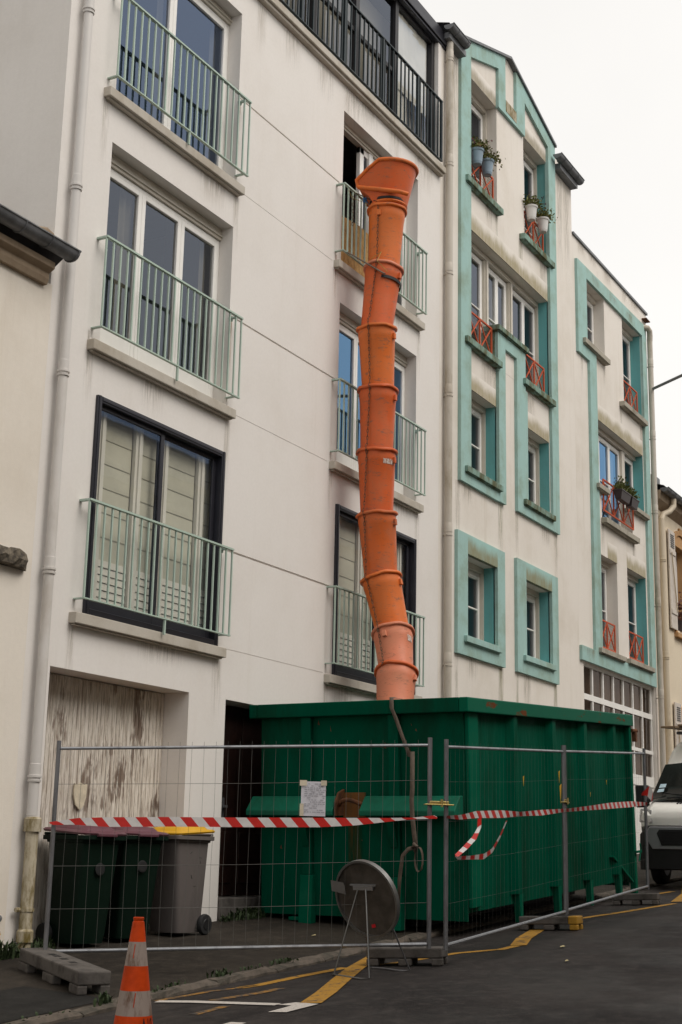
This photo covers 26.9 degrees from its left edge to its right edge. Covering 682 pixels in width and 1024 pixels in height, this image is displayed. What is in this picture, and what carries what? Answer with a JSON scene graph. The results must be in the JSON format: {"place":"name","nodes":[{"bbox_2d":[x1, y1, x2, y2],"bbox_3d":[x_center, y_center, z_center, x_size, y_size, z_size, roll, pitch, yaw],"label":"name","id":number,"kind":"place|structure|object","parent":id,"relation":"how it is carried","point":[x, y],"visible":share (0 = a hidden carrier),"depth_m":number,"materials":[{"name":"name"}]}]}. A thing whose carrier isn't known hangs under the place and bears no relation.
{"place":"outdoors","nodes":[
{"label":"outdoors","id":0,"kind":"place"},
{"bbox_2d":[0,854,681,1023],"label":"pavement","id":1,"kind":"structure","parent":0,"point":[25,994],"depth_m":13.87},
{"bbox_2d":[0,931,55,960],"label":"weeds","id":2,"kind":"object","parent":1,"relation":"on","point":[13,952],"visible":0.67,"depth_m":13.16,"materials":[{"name":"green plant"}]},
{"bbox_2d":[18,948,110,995],"bbox_3d":[-2.345,3.864,12.033,0.280,0.280,1.435,9,-16,-30],"label":"concrete block","id":3,"kind":"object","parent":1,"relation":"on","point":[56,966],"depth_m":11.78,"materials":[{"name":"grey concrete"}]},
{"bbox_2d":[43,737,431,952],"bbox_3d":[-0.890,3.003,12.913,3.444,2.000,0.042,2,-14,-4],"label":"fence","id":4,"kind":"object","parent":3,"relation":"on","point":[59,748],"visible":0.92,"depth_m":12.89,"materials":[{"name":"metal"}]},
{"bbox_2d":[49,815,436,826],"bbox_3d":[-0.867,2.794,12.929,3.503,0.170,0.002,2,-14,-4],"label":"barrier tape","id":5,"kind":"object","parent":4,"relation":"attached to","point":[197,822],"visible":1,"depth_m":12.91,"materials":[{"name":"red plastic"}]},
{"bbox_2d":[299,780,326,815],"bbox_3d":[-0.256,2.611,13.020,0.247,0.320,0.016,2,-14,-4],"label":"paper notice","id":6,"kind":"object","parent":4,"relation":"attached to","point":[313,798],"visible":1,"depth_m":13.02,"materials":[{"name":"white paper"}]},
{"bbox_2d":[424,799,453,806],"bbox_3d":[0.901,2.678,13.130,0.277,0.070,0.061,4,-14,-11],"label":"tube clamp","id":7,"kind":"object","parent":4,"relation":"attached to","point":[441,803],"visible":1,"depth_m":13.11,"materials":[{"name":"gold metal"}]},
{"bbox_2d":[35,825,127,944],"bbox_3d":[-2.589,3.704,14.211,0.761,1.179,0.590,-10,-18,40],"label":"wheeled bin","id":8,"kind":"object","parent":1,"relation":"on","point":[94,866],"visible":0.79,"depth_m":14.03,"materials":[{"name":"plastic"}]},
{"bbox_2d":[103,827,168,938],"bbox_3d":[-2.218,3.809,14.704,0.590,1.158,0.761,14,-18,-41],"label":"wheeled bin","id":9,"kind":"object","parent":1,"relation":"on","point":[130,884],"visible":0.58,"depth_m":14.48,"materials":[{"name":"plastic"}]},
{"bbox_2d":[149,827,214,934],"bbox_3d":[-1.771,3.928,15.263,0.610,1.137,0.771,-6,-16,28],"label":"wheeled bin","id":10,"kind":"object","parent":1,"relation":"on","point":[180,863],"visible":0.76,"depth_m":15.06,"materials":[{"name":"plastic"}]},
{"bbox_2d":[220,906,284,922],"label":"weeds","id":11,"kind":"object","parent":1,"relation":"on","point":[248,913],"visible":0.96,"depth_m":16.69,"materials":[{"name":"green plant"}]},
{"bbox_2d":[246,697,641,930],"bbox_3d":[1.631,3.945,19.037,2.928,2.938,6.287,-6,-16,28],"label":"waste container","id":12,"kind":"object","parent":1,"relation":"on","point":[468,721],"visible":0.84,"depth_m":16.82,"materials":[{"name":"green metal"}]},
{"bbox_2d":[389,697,423,899],"bbox_3d":[0.693,3.234,16.169,0.312,2.301,0.748,5,-14,-13],"label":"lashing strap","id":13,"kind":"object","parent":12,"relation":"hanging from","point":[411,755],"visible":0.91,"depth_m":15.91,"materials":[{"name":"grey fabric"}]},
{"bbox_2d":[55,881,681,1023],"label":"road","id":14,"kind":"structure","parent":0,"point":[623,965],"depth_m":11.80,"materials":[{"name":"grey asphalt"}]},
{"bbox_2d":[114,917,152,1023],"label":"traffic cone","id":15,"kind":"object","parent":14,"relation":"on","point":[134,1003],"visible":1,"depth_m":8.95,"materials":[{"name":"plastic"}]},
{"bbox_2d":[5,875,681,1023],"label":"kerb","id":16,"kind":"structure","parent":14,"relation":"on","point":[91,1010],"depth_m":13.07,"materials":[{"name":"concrete"}]},
{"bbox_2d":[7,957,298,1023],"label":"weeds","id":17,"kind":"object","parent":16,"relation":"on","point":[104,997],"visible":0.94,"depth_m":11.92,"materials":[{"name":"green plant"}]},
{"bbox_2d":[331,859,409,978],"bbox_3d":[0.242,3.628,12.785,0.674,1.001,0.704,12,-18,-38],"label":"round sign","id":18,"kind":"object","parent":14,"relation":"on","point":[370,886],"visible":1,"depth_m":12.78,"materials":[{"name":"grey metal"}]},
{"bbox_2d":[366,946,447,965],"bbox_3d":[0.615,4.126,13.264,0.724,0.188,0.280,-3,-14,16],"label":"concrete block","id":19,"kind":"object","parent":14,"relation":"on","point":[412,954],"depth_m":13.15,"materials":[{"name":"grey concrete"}]},
{"bbox_2d":[443,739,566,949],"bbox_3d":[1.745,3.312,14.621,0.040,2.100,3.566,-6,-15,26],"label":"fence","id":20,"kind":"object","parent":19,"relation":"on","point":[447,747],"visible":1,"depth_m":14.04,"materials":[{"name":"metal"}]},
{"bbox_2d":[446,801,647,819],"bbox_3d":[2.579,3.384,16.267,0.033,0.460,7.300,-5,-15,26],"label":"barrier tape","id":21,"kind":"object","parent":20,"relation":"attached to","point":[498,813],"visible":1,"depth_m":15.32,"materials":[{"name":"red plastic"}]},
{"bbox_2d":[455,815,506,859],"bbox_3d":[1.379,3.151,13.814,0.035,0.425,1.368,-6,-15,26],"label":"barrier tape","id":22,"kind":"object","parent":21,"relation":"hanging from","point":[466,846],"visible":1,"depth_m":13.61,"materials":[{"name":"red plastic"}]},
{"bbox_2d":[519,916,582,929],"bbox_3d":[2.387,4.672,16.230,0.687,0.176,0.266,-5,-15,23],"label":"concrete block","id":23,"kind":"object","parent":14,"relation":"on","point":[556,922],"depth_m":16.11,"materials":[{"name":"grey concrete"}]},
{"bbox_2d":[565,745,648,913],"bbox_3d":[3.358,3.891,17.869,0.040,2.120,3.646,-5,-15,26],"label":"fence","id":24,"kind":"object","parent":23,"relation":"on","point":[643,753],"visible":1,"depth_m":18.02,"materials":[{"name":"metal"}]},
{"bbox_2d":[642,786,652,800],"bbox_3d":[4.178,3.827,19.386,0.064,0.205,0.381,-8,-16,33],"label":"barrier tape","id":25,"kind":"object","parent":24,"relation":"attached to","point":[648,791],"visible":1,"depth_m":19.38,"materials":[{"name":"red plastic"}]},
{"bbox_2d":[613,893,660,904],"bbox_3d":[4.020,5.266,19.416,0.613,0.173,0.260,-4,-15,19],"label":"concrete block","id":26,"kind":"object","parent":14,"relation":"on","point":[636,898],"depth_m":19.30,"materials":[{"name":"grey concrete"}]},
{"bbox_2d":[635,731,681,883],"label":"parked van","id":27,"kind":"object","parent":14,"relation":"on","point":[664,813],"visible":0.93,"depth_m":22.48,"materials":[{"name":"metal"}]},
{"bbox_2d":[661,726,681,729],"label":"timber plank","id":28,"kind":"object","parent":27,"relation":"on","point":[673,727],"visible":1,"depth_m":23.63,"materials":[{"name":"wood"}]},
{"bbox_2d":[418,0,681,496],"label":"sky","id":29,"kind":"structure","parent":0,"point":[604,77],"materials":[{"name":"white"}]},
{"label":"ground","id":30,"kind":"structure","parent":0,"visible":0},
{"bbox_2d":[0,204,81,950],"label":"cream house","id":31,"kind":"structure","parent":30,"relation":"on","point":[33,255],"depth_m":14.15,"materials":[{"name":"paint"}]},
{"bbox_2d":[0,0,446,949],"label":"apartment building","id":32,"kind":"structure","parent":30,"relation":"on","point":[182,174],"depth_m":17.52,"materials":[{"name":"paint"}]},
{"bbox_2d":[32,673,164,941],"bbox_3d":[-2.676,3.415,15.141,0.090,3.220,2.430,-6,-16,28],"label":"garage door","id":33,"kind":"structure","parent":32,"relation":"in","point":[79,711],"depth_m":15.37,"materials":[{"name":"paint"}]},
{"bbox_2d":[82,395,225,645],"bbox_3d":[-2.127,0.177,16.212,0.230,2.400,2.490,-6,-16,28],"label":"window","id":34,"kind":"structure","parent":32,"relation":"in","point":[161,487],"depth_m":16.28,"materials":[{"name":"metal"}]},
{"bbox_2d":[100,168,218,397],"bbox_3d":[-2.244,-2.611,16.992,0.171,2.300,2.490,-6,-16,28],"label":"window","id":35,"kind":"structure","parent":32,"relation":"in","point":[128,189],"depth_m":16.98,"materials":[{"name":"white plastic"}]},
{"bbox_2d":[116,0,228,169],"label":"window","id":36,"kind":"structure","parent":32,"relation":"in","point":[192,22],"depth_m":17.93,"materials":[{"name":"white plastic"}]},
{"bbox_2d":[218,705,261,895],"bbox_3d":[-1.251,3.553,17.589,0.155,2.270,1.640,-6,-16,28],"label":"entrance door","id":37,"kind":"structure","parent":32,"relation":"in","point":[239,727],"depth_m":17.62,"materials":[{"name":"brown wood"}]},
{"bbox_2d":[336,323,404,494],"bbox_3d":[0.365,-1.461,21.478,0.082,2.300,2.520,-6,-16,28],"label":"window","id":38,"kind":"structure","parent":32,"relation":"in","point":[349,368],"depth_m":21.17,"materials":[{"name":"white plastic"}]},
{"bbox_2d":[331,504,416,694],"bbox_3d":[0.443,1.331,20.718,0.230,2.400,2.520,-6,-16,28],"label":"window","id":39,"kind":"structure","parent":32,"relation":"in","point":[347,544],"depth_m":20.42,"materials":[{"name":"metal"}]},
{"bbox_2d":[355,147,406,308],"bbox_3d":[0.653,-4.343,22.576,0.100,2.370,1.630,-6,-16,28],"label":"window","id":40,"kind":"structure","parent":32,"relation":"in","point":[361,156],"depth_m":22.26,"materials":[{"name":"white plastic"}]},
{"bbox_2d":[346,157,418,699],"bbox_3d":[0.621,-1.008,19.866,1.217,8.436,1.246,-6,-16,28],"label":"rubble chute","id":41,"kind":"object","parent":32,"relation":"hanging from","point":[384,185],"visible":0.99,"depth_m":19.86,"materials":[{"name":"plastic"}]},
{"bbox_2d":[419,22,584,708],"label":"gabled apartment building","id":42,"kind":"structure","parent":30,"relation":"on","point":[508,616],"depth_m":26.15,"materials":[{"name":"paint"}]},
{"bbox_2d":[468,570,479,638],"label":"window","id":43,"kind":"structure","parent":42,"relation":"in","point":[472,575],"depth_m":24.57,"materials":[{"name":"white plastic"}]},
{"bbox_2d":[471,407,480,471],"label":"window","id":44,"kind":"structure","parent":42,"relation":"in","point":[474,413],"depth_m":25.36,"materials":[{"name":"white plastic"}]},
{"bbox_2d":[471,252,481,342],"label":"window","id":45,"kind":"structure","parent":42,"relation":"in","point":[476,260],"depth_m":26.07,"materials":[{"name":"white plastic"}]},
{"bbox_2d":[471,104,482,187],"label":"window","id":46,"kind":"structure","parent":42,"relation":"in","point":[474,111],"depth_m":26.90,"materials":[{"name":"white plastic"}]},
{"bbox_2d":[471,136,499,166],"bbox_3d":[2.533,-6.482,25.729,0.477,0.578,0.894,-10,-17,38],"label":"flower pot","id":47,"kind":"object","parent":42,"relation":"attached to","point":[477,151],"visible":0.99,"depth_m":25.55,"materials":[{"name":"blue ceramic"}]},
{"bbox_2d":[481,147,505,176],"bbox_3d":[2.696,-6.383,26.078,0.535,0.558,0.952,-12,-19,43],"label":"flower pot","id":48,"kind":"object","parent":42,"relation":"attached to","point":[489,160],"visible":0.84,"depth_m":25.94,"materials":[{"name":"blue ceramic"}]},
{"bbox_2d":[489,268,505,328],"bbox_3d":[2.833,-3.499,26.689,0.175,2.010,1.000,-6,-16,28],"label":"window","id":49,"kind":"structure","parent":42,"relation":"in","point":[493,284],"depth_m":26.82,"materials":[{"name":"white plastic"}]},
{"bbox_2d":[513,290,534,380],"bbox_3d":[3.520,-3.217,27.788,0.094,2.010,1.330,-6,-16,28],"label":"window","id":50,"kind":"structure","parent":42,"relation":"in","point":[523,304],"depth_m":28.01,"materials":[{"name":"white plastic"}]},
{"bbox_2d":[523,160,533,238],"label":"window","id":51,"kind":"structure","parent":42,"relation":"in","point":[525,166],"depth_m":29.03,"materials":[{"name":"white plastic"}]},
{"bbox_2d":[527,594,535,657],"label":"window","id":52,"kind":"structure","parent":42,"relation":"in","point":[530,599],"depth_m":26.83,"materials":[{"name":"white plastic"}]},
{"bbox_2d":[528,444,535,503],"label":"window","id":53,"kind":"structure","parent":42,"relation":"in","point":[531,450],"depth_m":27.62,"materials":[{"name":"white plastic"}]},
{"bbox_2d":[523,192,545,221],"bbox_3d":[3.747,-5.960,27.896,0.527,0.582,0.767,-10,-18,39],"label":"flower pot","id":54,"kind":"object","parent":42,"relation":"attached to","point":[531,207],"visible":1,"depth_m":27.78,"materials":[{"name":"white ceramic"}]},
{"bbox_2d":[535,208,557,233],"bbox_3d":[4.011,-5.803,28.435,0.567,0.542,0.761,-6,-16,28],"label":"flower pot","id":55,"kind":"object","parent":42,"relation":"attached to","point":[542,219],"visible":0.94,"depth_m":28.30,"materials":[{"name":"white ceramic"}]},
{"bbox_2d":[572,231,665,853],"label":"terrace apartment building","id":56,"kind":"structure","parent":30,"relation":"on","point":[620,640],"depth_m":31.45,"materials":[{"name":"paint"}]},
{"bbox_2d":[587,300,593,343],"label":"window","id":57,"kind":"structure","parent":56,"relation":"in","point":[589,305],"depth_m":31.63,"materials":[{"name":"white plastic"}]},
{"bbox_2d":[601,566,606,646],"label":"window","id":58,"kind":"structure","parent":56,"relation":"in","point":[603,570],"depth_m":30.61,"materials":[{"name":"white plastic"}]},
{"bbox_2d":[598,435,620,525],"bbox_3d":[5.742,-0.640,31.298,0.094,2.020,2.250,-6,-16,28],"label":"window","id":59,"kind":"structure","parent":56,"relation":"in","point":[608,455],"depth_m":31.67,"materials":[{"name":"white plastic"}]},
{"bbox_2d":[613,475,632,504],"bbox_3d":[6.131,-0.488,31.004,0.338,0.561,0.841,-6,-16,28],"label":"window box","id":60,"kind":"object","parent":56,"relation":"attached to","point":[622,493],"visible":1,"depth_m":30.81,"materials":[{"name":"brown plastic"}]},
{"bbox_2d":[622,334,631,405],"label":"window","id":61,"kind":"structure","parent":56,"relation":"in","point":[624,339],"depth_m":33.79,"materials":[{"name":"white plastic"}]},
{"bbox_2d":[624,456,632,486],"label":"window","id":62,"kind":"structure","parent":56,"relation":"in","point":[627,461],"depth_m":33.14,"materials":[{"name":"white plastic"}]},
{"bbox_2d":[627,579,637,659],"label":"window","id":63,"kind":"structure","parent":56,"relation":"in","point":[629,583],"depth_m":32.34,"materials":[{"name":"white plastic"}]},
{"bbox_2d":[626,485,639,509],"bbox_3d":[6.409,-0.363,31.530,0.340,0.579,0.578,-6,-16,28],"label":"window box","id":64,"kind":"object","parent":56,"relation":"attached to","point":[633,504],"visible":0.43,"depth_m":31.41,"materials":[{"name":"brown plastic"}]},
{"bbox_2d":[652,374,681,389],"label":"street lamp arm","id":65,"kind":"object","parent":56,"relation":"attached to","point":[668,381],"visible":1,"depth_m":32.88,"materials":[{"name":"metal"}]},
{"bbox_2d":[651,477,681,775],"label":"shuttered house","id":66,"kind":"structure","parent":30,"relation":"on","point":[670,523],"depth_m":33.85,"materials":[{"name":"beige paint"}]},
{"bbox_2d":[676,555,677,602],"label":"window","id":67,"kind":"structure","parent":66,"relation":"in","point":[676,555],"depth_m":35.66,"materials":[{"name":"white plastic"}]},
{"bbox_2d":[677,592,681,631],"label":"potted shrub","id":68,"kind":"object","parent":66,"relation":"on","point":[679,618],"visible":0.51,"depth_m":34.60,"materials":[{"name":"green plant"}]}
]}

